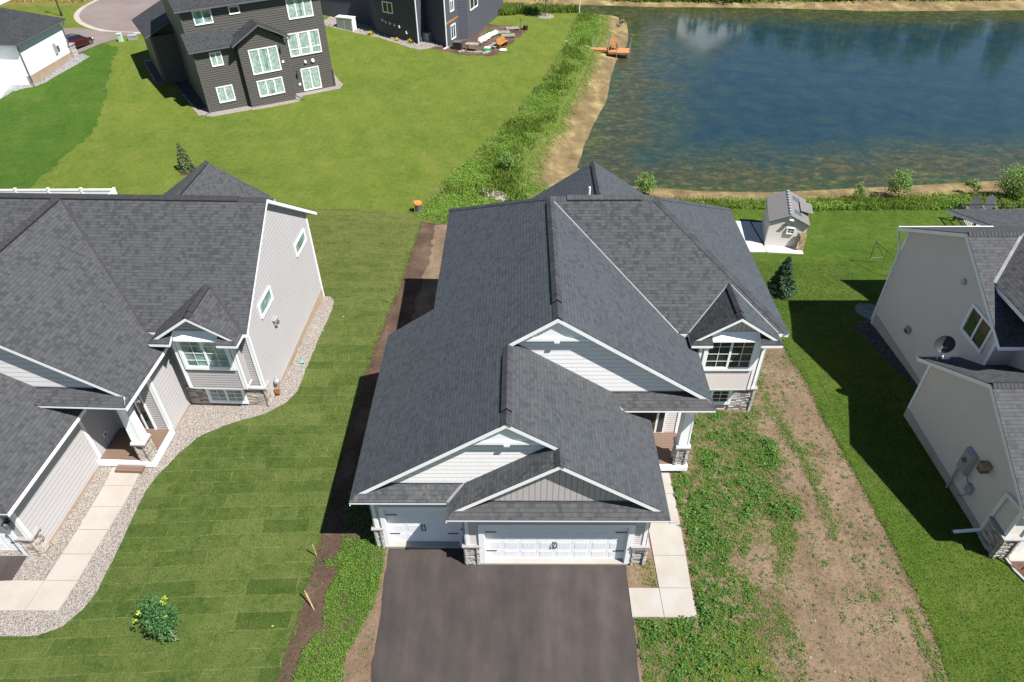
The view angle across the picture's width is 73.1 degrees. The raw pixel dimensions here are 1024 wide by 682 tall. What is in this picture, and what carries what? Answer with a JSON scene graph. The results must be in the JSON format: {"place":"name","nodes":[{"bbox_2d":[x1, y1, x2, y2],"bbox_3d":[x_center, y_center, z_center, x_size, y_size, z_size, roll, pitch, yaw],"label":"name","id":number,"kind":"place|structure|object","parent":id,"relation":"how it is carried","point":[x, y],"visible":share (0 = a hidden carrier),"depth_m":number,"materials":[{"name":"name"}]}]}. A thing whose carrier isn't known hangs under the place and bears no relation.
{"place":"outdoors","nodes":[
{"label":"outdoors","id":0,"kind":"place"},
{"bbox_2d":[0,556,26,580],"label":"driveway","id":1,"kind":"structure","parent":0,"point":[10,566],"depth_m":24.57,"materials":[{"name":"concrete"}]},
{"bbox_2d":[0,0,93,6],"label":"meadow","id":2,"kind":"structure","parent":0,"point":[44,3],"depth_m":87.53,"materials":[{"name":"green plant"}]},
{"bbox_2d":[0,43,117,188],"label":"dark lawn","id":3,"kind":"structure","parent":0,"point":[45,127],"depth_m":62.09,"materials":[{"name":"green plant"}]},
{"bbox_2d":[0,0,77,97],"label":"white house","id":4,"kind":"structure","parent":3,"relation":"on","point":[35,48],"depth_m":67.57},
{"bbox_2d":[0,53,89,98],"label":"gravel border","id":5,"kind":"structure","parent":3,"relation":"on","point":[72,62],"depth_m":69.96,"materials":[{"name":"beige gravel"}]},
{"bbox_2d":[0,467,139,610],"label":"garden path","id":6,"kind":"structure","parent":0,"point":[52,591],"depth_m":24.69,"materials":[{"name":"beige concrete"}]},
{"bbox_2d":[63,28,131,52],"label":"driveway","id":7,"kind":"structure","parent":0,"point":[100,37],"depth_m":77.81,"materials":[{"name":"concrete"}]},
{"bbox_2d":[66,33,93,47],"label":"parked car","id":8,"kind":"object","parent":7,"relation":"on","point":[78,40],"visible":0.62,"depth_m":74.50,"materials":[{"name":"red paint"}]},
{"bbox_2d":[79,0,159,31],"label":"street","id":9,"kind":"structure","parent":0,"point":[116,15],"depth_m":83.97,"materials":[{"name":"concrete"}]},
{"bbox_2d":[144,60,342,116],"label":"gravel border","id":10,"kind":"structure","parent":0,"point":[205,111],"depth_m":65.77,"materials":[{"name":"beige gravel"}]},
{"bbox_2d":[145,61,205,109],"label":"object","id":11,"kind":"structure","parent":10,"relation":"on","point":[185,88],"depth_m":68.40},
{"bbox_2d":[324,16,448,49],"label":"gravel border","id":12,"kind":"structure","parent":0,"point":[358,25],"depth_m":81.47,"materials":[{"name":"grey gravel"}]},
{"bbox_2d":[335,15,356,31],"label":"storage cabinet","id":13,"kind":"object","parent":12,"relation":"on","point":[345,22],"visible":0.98,"depth_m":81.45,"materials":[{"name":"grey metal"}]},
{"bbox_2d":[324,22,450,46],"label":"landscape rocks","id":14,"kind":"object","parent":12,"relation":"on","point":[431,43],"visible":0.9,"depth_m":80.58,"materials":[{"name":"grey stone"}]},
{"bbox_2d":[423,31,431,41],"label":"air conditioner","id":15,"kind":"object","parent":12,"relation":"on","point":[426,36],"visible":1,"depth_m":79.86,"materials":[{"name":"grey metal"}]},
{"bbox_2d":[411,225,446,321],"bbox_3d":[-3.754,-4.131,41.297,3.233,1.900,14.069,0,40,1],"label":"dirt patch","id":16,"kind":"object","parent":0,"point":[425,300],"visible":0.25,"depth_m":40.22,"materials":[{"name":"soil"}]},
{"bbox_2d":[432,24,528,55],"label":"stone patio","id":17,"kind":"structure","parent":0,"point":[480,33],"depth_m":80.91,"materials":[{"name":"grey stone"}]},
{"bbox_2d":[452,40,461,49],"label":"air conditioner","id":18,"kind":"object","parent":17,"relation":"on","point":[457,44],"visible":1,"depth_m":78.21,"materials":[{"name":"black metal"}]},
{"bbox_2d":[477,30,497,44],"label":"tarp bundle","id":19,"kind":"object","parent":17,"relation":"on","point":[483,38],"visible":1,"depth_m":80.75,"materials":[{"name":"white plastic"}]},
{"bbox_2d":[496,35,507,48],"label":"garden bench","id":20,"kind":"object","parent":17,"relation":"on","point":[500,39],"visible":1,"depth_m":79.39,"materials":[{"name":"orange wood"}]},
{"bbox_2d":[372,548,639,681],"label":"driveway","id":21,"kind":"structure","parent":0,"point":[448,615],"depth_m":22.87,"materials":[{"name":"grey asphalt"}]},
{"bbox_2d":[412,12,604,224],"bbox_3d":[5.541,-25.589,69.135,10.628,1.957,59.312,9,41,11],"label":"tall grass","id":22,"kind":"structure","parent":0,"point":[508,187],"depth_m":59.91,"materials":[{"name":"green plant"}]},
{"bbox_2d":[474,187,507,201],"bbox_3d":[-1.454,-11.015,51.700,1.799,0.422,3.426,-24,45,-25],"label":"riprap","id":23,"kind":"object","parent":22,"relation":"on","point":[497,196],"visible":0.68,"depth_m":51.28,"materials":[{"name":"grey stone"}]},
{"bbox_2d":[414,13,600,221],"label":"bank weeds","id":24,"kind":"object","parent":22,"relation":"on","point":[476,175],"visible":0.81,"depth_m":57.67,"materials":[{"name":"green plant"}]},
{"bbox_2d":[497,149,524,171],"bbox_3d":[-0.125,-14.307,54.861,2.242,1.897,2.241,0,40,1],"label":"willow shrub","id":25,"kind":"object","parent":22,"relation":"on","point":[508,164],"visible":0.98,"depth_m":54.50,"materials":[{"name":"green plant"}]},
{"bbox_2d":[1,0,1019,660],"bbox_3d":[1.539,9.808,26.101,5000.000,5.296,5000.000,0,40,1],"label":"ground","id":26,"kind":"structure","parent":0,"point":[389,126],"depth_m":61.87,"materials":[{"name":"green plant"}]},
{"bbox_2d":[0,187,116,193],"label":"vinyl fence","id":27,"kind":"object","parent":26,"relation":"on","point":[80,190],"visible":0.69,"depth_m":47.45,"materials":[{"name":"white plastic"}]},
{"bbox_2d":[74,0,140,33],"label":"kerb","id":28,"kind":"structure","parent":26,"relation":"on","point":[77,18],"depth_m":81.04,"materials":[{"name":"beige concrete"}]},
{"bbox_2d":[0,160,324,556],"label":"gable house","id":29,"kind":"structure","parent":26,"relation":"on","point":[133,327],"depth_m":28.04,"materials":[{"name":"grey"}]},
{"bbox_2d":[0,526,19,550],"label":"garage door","id":30,"kind":"structure","parent":29,"relation":"in","point":[6,543],"depth_m":24.76,"materials":[{"name":"white metal"}]},
{"bbox_2d":[132,393,156,429],"bbox_3d":[-15.634,2.870,28.481,1.220,2.230,0.110,1,40,2],"label":"front door","id":31,"kind":"structure","parent":29,"relation":"in","point":[138,405],"depth_m":28.55,"materials":[{"name":"white wood"}]},
{"bbox_2d":[172,337,236,370],"bbox_3d":[-12.494,0.500,28.090,2.120,1.780,0.070,1,40,2],"label":"window","id":32,"kind":"structure","parent":29,"relation":"in","point":[194,355],"depth_m":28.23,"materials":[{"name":"white glass"}]},
{"bbox_2d":[205,389,248,403],"bbox_3d":[-12.551,2.381,30.381,1.720,0.960,0.070,1,40,2],"label":"window","id":33,"kind":"structure","parent":29,"relation":"in","point":[233,396],"depth_m":30.44,"materials":[{"name":"green glass"}]},
{"bbox_2d":[258,286,273,318],"bbox_3d":[-10.668,-1.687,29.920,0.070,0.690,1.490,1,40,2],"label":"window","id":34,"kind":"structure","parent":29,"relation":"in","point":[267,298],"depth_m":29.95,"materials":[{"name":"green glass"}]},
{"bbox_2d":[294,229,306,256],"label":"window","id":35,"kind":"structure","parent":29,"relation":"in","point":[299,244],"depth_m":34.07,"materials":[{"name":"white glass"}]},
{"bbox_2d":[180,166,197,174],"bbox_3d":[-25.015,-13.340,54.051,1.736,0.119,1.823,0,40,1],"label":"mulch ring","id":36,"kind":"object","parent":26,"relation":"on","point":[185,173],"visible":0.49,"depth_m":53.74,"materials":[{"name":"brown soil"}]},
{"bbox_2d":[176,142,197,172],"bbox_3d":[-25.475,-14.262,53.509,1.595,2.433,1.605,32,50,33],"label":"spruce tree","id":37,"kind":"object","parent":36,"relation":"on","point":[181,152],"visible":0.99,"depth_m":53.49,"materials":[{"name":"green plant"}]},
{"bbox_2d":[0,208,420,681],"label":"lawn sod","id":38,"kind":"structure","parent":26,"relation":"on","point":[265,640],"depth_m":25.73,"materials":[{"name":"green plant"}]},
{"bbox_2d":[131,586,183,643],"bbox_3d":[-11.120,8.701,21.823,1.280,2.515,1.209,17,43,20],"label":"flowering shrub","id":39,"kind":"object","parent":38,"relation":"on","point":[165,622],"visible":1,"depth_m":21.68,"materials":[{"name":"green plant"}]},
{"bbox_2d":[0,296,333,635],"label":"gravel bed","id":40,"kind":"object","parent":38,"relation":"on","point":[198,420],"visible":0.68,"depth_m":26.39,"materials":[{"name":"beige gravel"}]},
{"bbox_2d":[132,0,335,117],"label":"charcoal house","id":41,"kind":"structure","parent":26,"relation":"on","point":[219,55],"depth_m":64.10,"materials":[{"name":"grey wood"}]},
{"bbox_2d":[191,9,213,25],"bbox_3d":[-27.107,-28.385,60.485,1.600,1.200,0.070,-22,44,-24],"label":"window","id":42,"kind":"structure","parent":41,"relation":"in","point":[200,17],"depth_m":60.51,"materials":[{"name":"green glass"}]},
{"bbox_2d":[209,51,223,66],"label":"window","id":43,"kind":"structure","parent":41,"relation":"in","point":[216,58],"depth_m":61.96,"materials":[{"name":"green glass"}]},
{"bbox_2d":[216,84,235,102],"bbox_3d":[-26.499,-22.883,63.954,1.500,1.450,0.070,-22,44,-24],"label":"window","id":44,"kind":"structure","parent":41,"relation":"in","point":[225,93],"depth_m":63.95,"materials":[{"name":"green glass"}]},
{"bbox_2d":[227,5,239,14],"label":"window","id":45,"kind":"structure","parent":41,"relation":"in","point":[234,9],"depth_m":61.50,"materials":[{"name":"white glass"}]},
{"bbox_2d":[247,45,281,74],"bbox_3d":[-22.779,-25.876,63.664,2.660,2.200,0.070,-22,44,-24],"label":"window","id":46,"kind":"structure","parent":41,"relation":"in","point":[266,59],"depth_m":63.67,"materials":[{"name":"green glass"}]},
{"bbox_2d":[256,77,284,97],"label":"window","id":47,"kind":"structure","parent":41,"relation":"in","point":[272,86],"depth_m":65.23,"materials":[{"name":"green glass"}]},
{"bbox_2d":[287,33,300,56],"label":"window","id":48,"kind":"structure","parent":41,"relation":"in","point":[293,44],"depth_m":65.77,"materials":[{"name":"green glass"}]},
{"bbox_2d":[285,0,313,19],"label":"window","id":49,"kind":"structure","parent":41,"relation":"in","point":[296,9],"depth_m":64.31,"materials":[{"name":"green glass"}]},
{"bbox_2d":[297,31,311,55],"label":"window","id":50,"kind":"structure","parent":41,"relation":"in","point":[303,37],"depth_m":66.18,"materials":[{"name":"green glass"}]},
{"bbox_2d":[300,66,321,90],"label":"window","id":51,"kind":"structure","parent":41,"relation":"in","point":[311,79],"depth_m":68.29,"materials":[{"name":"green glass"}]},
{"bbox_2d":[308,29,321,53],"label":"window","id":52,"kind":"structure","parent":41,"relation":"in","point":[314,37],"depth_m":66.60,"materials":[{"name":"green glass"}]},
{"bbox_2d":[278,222,445,681],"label":"dirt strip","id":53,"kind":"object","parent":26,"relation":"on","point":[401,313],"visible":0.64,"depth_m":26.37,"materials":[{"name":"soil"}]},
{"bbox_2d":[287,536,387,681],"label":"weeds","id":54,"kind":"object","parent":53,"relation":"on","point":[349,606],"visible":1,"depth_m":23.35,"materials":[{"name":"green plant"}]},
{"bbox_2d":[281,222,423,678],"bbox_3d":[-6.729,1.695,33.799,0.720,2.223,33.987,1,40,2],"label":"sod fringe","id":55,"kind":"object","parent":53,"relation":"on","point":[316,547],"visible":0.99,"depth_m":28.97,"materials":[{"name":"green plant"}]},
{"bbox_2d":[340,385,375,550],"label":"shaded weeds","id":56,"kind":"object","parent":53,"relation":"on","point":[355,508],"visible":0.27,"depth_m":26.00,"materials":[{"name":"green plant"}]},
{"bbox_2d":[340,546,387,681],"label":"dirt edge","id":57,"kind":"object","parent":53,"relation":"on","point":[355,661],"visible":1,"depth_m":22.37,"materials":[{"name":"soil"}]},
{"bbox_2d":[321,0,502,48],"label":"slate house","id":58,"kind":"structure","parent":26,"relation":"on","point":[445,23],"depth_m":79.71,"materials":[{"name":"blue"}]},
{"bbox_2d":[381,1,392,13],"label":"window","id":59,"kind":"structure","parent":58,"relation":"in","point":[387,7],"depth_m":78.99,"materials":[{"name":"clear glass"}]},
{"bbox_2d":[386,541,626,564],"bbox_3d":[-0.260,7.653,24.916,8.640,0.260,1.010,0,40,1],"label":"garage apron","id":60,"kind":"object","parent":26,"relation":"on","point":[489,561],"visible":0.5,"depth_m":24.53,"materials":[{"name":"concrete"}]},
{"bbox_2d":[498,1,578,15],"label":"reeds","id":61,"kind":"object","parent":26,"relation":"on","point":[512,8],"visible":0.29,"depth_m":91.19,"materials":[{"name":"green plant"}]},
{"bbox_2d":[626,346,948,681],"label":"dirt yard","id":62,"kind":"structure","parent":26,"relation":"on","point":[830,654],"depth_m":24.21,"materials":[{"name":"soil"}]},
{"bbox_2d":[349,160,790,565],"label":"grey house","id":63,"kind":"structure","parent":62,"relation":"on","point":[565,360],"depth_m":24.73,"materials":[{"name":"grey"}]},
{"bbox_2d":[385,510,458,540],"bbox_3d":[-3.157,6.497,24.497,2.540,2.130,0.115,0,40,1],"label":"garage door","id":64,"kind":"structure","parent":63,"relation":"in","point":[404,525],"depth_m":24.59,"materials":[{"name":"white metal"}]},
{"bbox_2d":[485,527,627,558],"bbox_3d":[1.506,6.938,23.896,4.880,2.130,0.115,0,40,1],"label":"garage door","id":65,"kind":"structure","parent":63,"relation":"in","point":[501,542],"depth_m":23.97,"materials":[{"name":"white metal"}]},
{"bbox_2d":[649,412,666,432],"bbox_3d":[5.666,2.962,28.054,1.220,2.230,0.110,0,40,1],"label":"front door","id":66,"kind":"structure","parent":63,"relation":"in","point":[657,419],"depth_m":28.29,"materials":[{"name":"white wood"}]},
{"bbox_2d":[710,390,732,404],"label":"window","id":67,"kind":"structure","parent":63,"relation":"in","point":[720,397],"depth_m":30.08,"materials":[{"name":"clear glass"}]},
{"bbox_2d":[701,338,759,370],"bbox_3d":[8.759,0.519,27.752,2.120,1.780,0.070,0,40,1],"label":"window","id":68,"kind":"structure","parent":63,"relation":"in","point":[740,356],"depth_m":27.87,"materials":[{"name":"clear glass"}]},
{"bbox_2d":[635,558,658,587],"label":"walk grass","id":69,"kind":"structure","parent":62,"relation":"on","point":[646,573],"depth_m":24.12,"materials":[{"name":"plant"}]},
{"bbox_2d":[629,473,696,617],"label":"front walk","id":70,"kind":"structure","parent":62,"relation":"on","point":[676,599],"depth_m":24.02,"materials":[{"name":"concrete"}]},
{"bbox_2d":[646,619,785,681],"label":"yellow weeds","id":71,"kind":"object","parent":62,"relation":"on","point":[749,660],"visible":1,"depth_m":21.81,"materials":[{"name":"green plant"}]},
{"bbox_2d":[636,410,800,681],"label":"broadleaf weeds","id":72,"kind":"object","parent":62,"relation":"on","point":[702,607],"visible":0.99,"depth_m":24.59,"materials":[{"name":"green plant"}]},
{"bbox_2d":[638,353,923,680],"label":"soil clods","id":73,"kind":"object","parent":62,"relation":"on","point":[799,561],"visible":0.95,"depth_m":24.40,"materials":[{"name":"brown soil"}]},
{"bbox_2d":[634,350,946,681],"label":"yard weeds","id":74,"kind":"object","parent":62,"relation":"on","point":[694,548],"visible":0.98,"depth_m":25.05,"materials":[{"name":"green plant"}]},
{"bbox_2d":[677,350,940,681],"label":"seedlings","id":75,"kind":"object","parent":62,"relation":"on","point":[811,538],"visible":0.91,"depth_m":24.93,"materials":[{"name":"green plant"}]},
{"bbox_2d":[781,337,950,681],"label":"yard fringe","id":76,"kind":"object","parent":62,"relation":"on","point":[910,576],"visible":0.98,"depth_m":26.02,"materials":[{"name":"green plant"}]},
{"bbox_2d":[850,182,867,197],"bbox_3d":[26.166,-11.275,51.893,1.272,1.430,1.289,19,44,22],"label":"willow shrub","id":77,"kind":"object","parent":26,"relation":"on","point":[863,190],"visible":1,"depth_m":51.82,"materials":[{"name":"green plant"}]},
{"bbox_2d":[884,168,916,195],"bbox_3d":[29.111,-11.826,51.492,2.356,2.451,2.166,0,40,1],"label":"willow shrub","id":78,"kind":"object","parent":26,"relation":"on","point":[903,180],"visible":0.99,"depth_m":51.25,"materials":[{"name":"green plant"}]},
{"bbox_2d":[871,209,1023,561],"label":"tan house","id":79,"kind":"structure","parent":26,"relation":"on","point":[963,286],"depth_m":27.39,"materials":[{"name":"grey"}]},
{"bbox_2d":[934,335,955,358],"bbox_3d":[17.503,0.407,27.973,0.860,1.126,0.639,0,40,1],"label":"satellite dish","id":80,"kind":"object","parent":79,"relation":"on","point":[944,344],"visible":1,"depth_m":27.94,"materials":[{"name":"black metal"}]},
{"bbox_2d":[960,303,992,353],"bbox_3d":[18.663,-0.506,27.731,0.070,1.340,1.610,0,40,1],"label":"window","id":81,"kind":"structure","parent":79,"relation":"in","point":[976,327],"depth_m":27.73,"materials":[{"name":"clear glass"}]},
{"bbox_2d":[503,0,1023,199],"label":"beach","id":82,"kind":"structure","parent":0,"point":[561,163],"depth_m":68.95,"materials":[{"name":"beige sand"}]},
{"bbox_2d":[527,15,612,190],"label":"sand weeds","id":83,"kind":"object","parent":82,"relation":"on","point":[606,17],"visible":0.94,"depth_m":65.05,"materials":[{"name":"green plant"}]},
{"bbox_2d":[590,37,630,58],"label":"pond dock","id":84,"kind":"object","parent":82,"relation":"on","point":[620,51],"visible":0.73,"depth_m":79.54,"materials":[{"name":"orange wood"}]},
{"bbox_2d":[635,172,657,193],"bbox_3d":[10.249,-12.039,52.934,1.810,2.184,2.011,11,41,13],"label":"willow shrub","id":85,"kind":"object","parent":82,"relation":"on","point":[646,183],"visible":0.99,"depth_m":52.79,"materials":[{"name":"green plant"}]},
{"bbox_2d":[963,178,981,191],"bbox_3d":[35.015,-11.779,52.362,1.203,1.219,1.565,0,40,1],"label":"willow shrub","id":86,"kind":"object","parent":82,"relation":"on","point":[976,186],"visible":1,"depth_m":52.16,"materials":[{"name":"green plant"}]},
{"bbox_2d":[577,5,1023,191],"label":"pond water","id":87,"kind":"structure","parent":0,"point":[719,99],"depth_m":68.93,"materials":[{"name":"blue liquid"}]},
{"bbox_2d":[617,0,1013,3],"bbox_3d":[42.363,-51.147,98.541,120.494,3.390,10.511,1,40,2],"label":"bank grass","id":88,"kind":"structure","parent":0,"point":[716,1],"depth_m":96.40,"materials":[{"name":"green plant"}]},
{"bbox_2d":[654,189,1023,209],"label":"shore grass","id":89,"kind":"structure","parent":0,"point":[884,203],"depth_m":50.66,"materials":[{"name":"green plant"}]},
{"bbox_2d":[677,193,1023,210],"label":"shore weeds","id":90,"kind":"object","parent":89,"relation":"on","point":[829,205],"visible":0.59,"depth_m":50.22,"materials":[{"name":"green plant"}]},
{"bbox_2d":[991,162,1023,201],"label":"willow shrub","id":91,"kind":"object","parent":89,"relation":"on","point":[1017,188],"visible":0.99,"depth_m":50.49,"materials":[{"name":"green plant"}]},
{"bbox_2d":[731,208,1023,681],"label":"lawn","id":92,"kind":"structure","parent":0,"point":[849,238],"depth_m":29.50,"materials":[{"name":"green plant"}]},
{"bbox_2d":[736,221,802,254],"bbox_3d":[16.689,-6.941,46.566,5.386,0.785,5.204,0,40,1],"label":"shed pad","id":93,"kind":"object","parent":92,"relation":"on","point":[751,238],"visible":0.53,"depth_m":45.87,"materials":[{"name":"concrete"}]},
{"bbox_2d":[761,190,812,247],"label":"garden shed","id":94,"kind":"structure","parent":93,"relation":"on","point":[785,221],"depth_m":44.91,"materials":[{"name":"wood"}]},
{"bbox_2d":[797,232,806,250],"bbox_3d":[18.703,-6.346,44.545,0.390,1.284,0.408,8,40,11],"label":"leaning board","id":95,"kind":"object","parent":93,"relation":"on","point":[802,240],"visible":1,"depth_m":44.49,"materials":[{"name":"brown wood"}]},
{"bbox_2d":[766,256,796,300],"bbox_3d":[15.014,-3.570,38.309,1.888,2.706,1.962,27,47,29],"label":"spruce tree","id":96,"kind":"object","parent":92,"relation":"on","point":[787,286],"visible":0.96,"depth_m":38.21,"materials":[{"name":"green plant"}]},
{"bbox_2d":[855,303,874,319],"bbox_3d":[19.248,-1.562,37.098,1.509,0.289,1.974,0,40,1],"label":"rock well","id":97,"kind":"object","parent":92,"relation":"on","point":[859,309],"visible":0.55,"depth_m":37.29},
{"bbox_2d":[854,321,917,385],"bbox_3d":[19.193,0.533,33.999,2.909,0.455,5.503,0,40,1],"label":"rock bed","id":98,"kind":"object","parent":92,"relation":"on","point":[868,331],"visible":0.34,"depth_m":34.28,"materials":[{"name":"grey gravel"}]},
{"bbox_2d":[1004,557,1023,581],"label":"bed edging","id":99,"kind":"object","parent":92,"relation":"on","point":[1017,573],"visible":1,"depth_m":24.17,"materials":[{"name":"concrete"}]},
{"bbox_2d":[1011,562,1023,576],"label":"flower bed","id":100,"kind":"object","parent":92,"relation":"on","point":[1018,566],"visible":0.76,"depth_m":24.32,"materials":[{"name":"soil"}]},
{"bbox_2d":[962,219,980,225],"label":"patio","id":101,"kind":"structure","parent":0,"point":[969,223],"depth_m":48.05,"materials":[{"name":"concrete"}]},
{"bbox_2d":[963,196,982,219],"bbox_3d":[32.267,-9.187,48.202,0.975,1.494,1.074,17,43,20],"label":"garden chair","id":102,"kind":"object","parent":101,"relation":"on","point":[977,199],"visible":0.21,"depth_m":48.25,"materials":[{"name":"plastic"}]},
{"bbox_2d":[952,203,1023,225],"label":"deck railing","id":103,"kind":"object","parent":101,"relation":"on","point":[960,206],"visible":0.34,"depth_m":47.64,"materials":[{"name":"black metal"}]},
{"bbox_2d":[981,195,997,208],"bbox_3d":[33.447,-9.335,48.335,0.975,1.494,1.074,10,41,12],"label":"garden chair","id":104,"kind":"object","parent":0,"point":[991,199],"visible":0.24,"depth_m":48.40,"materials":[{"name":"plastic"}]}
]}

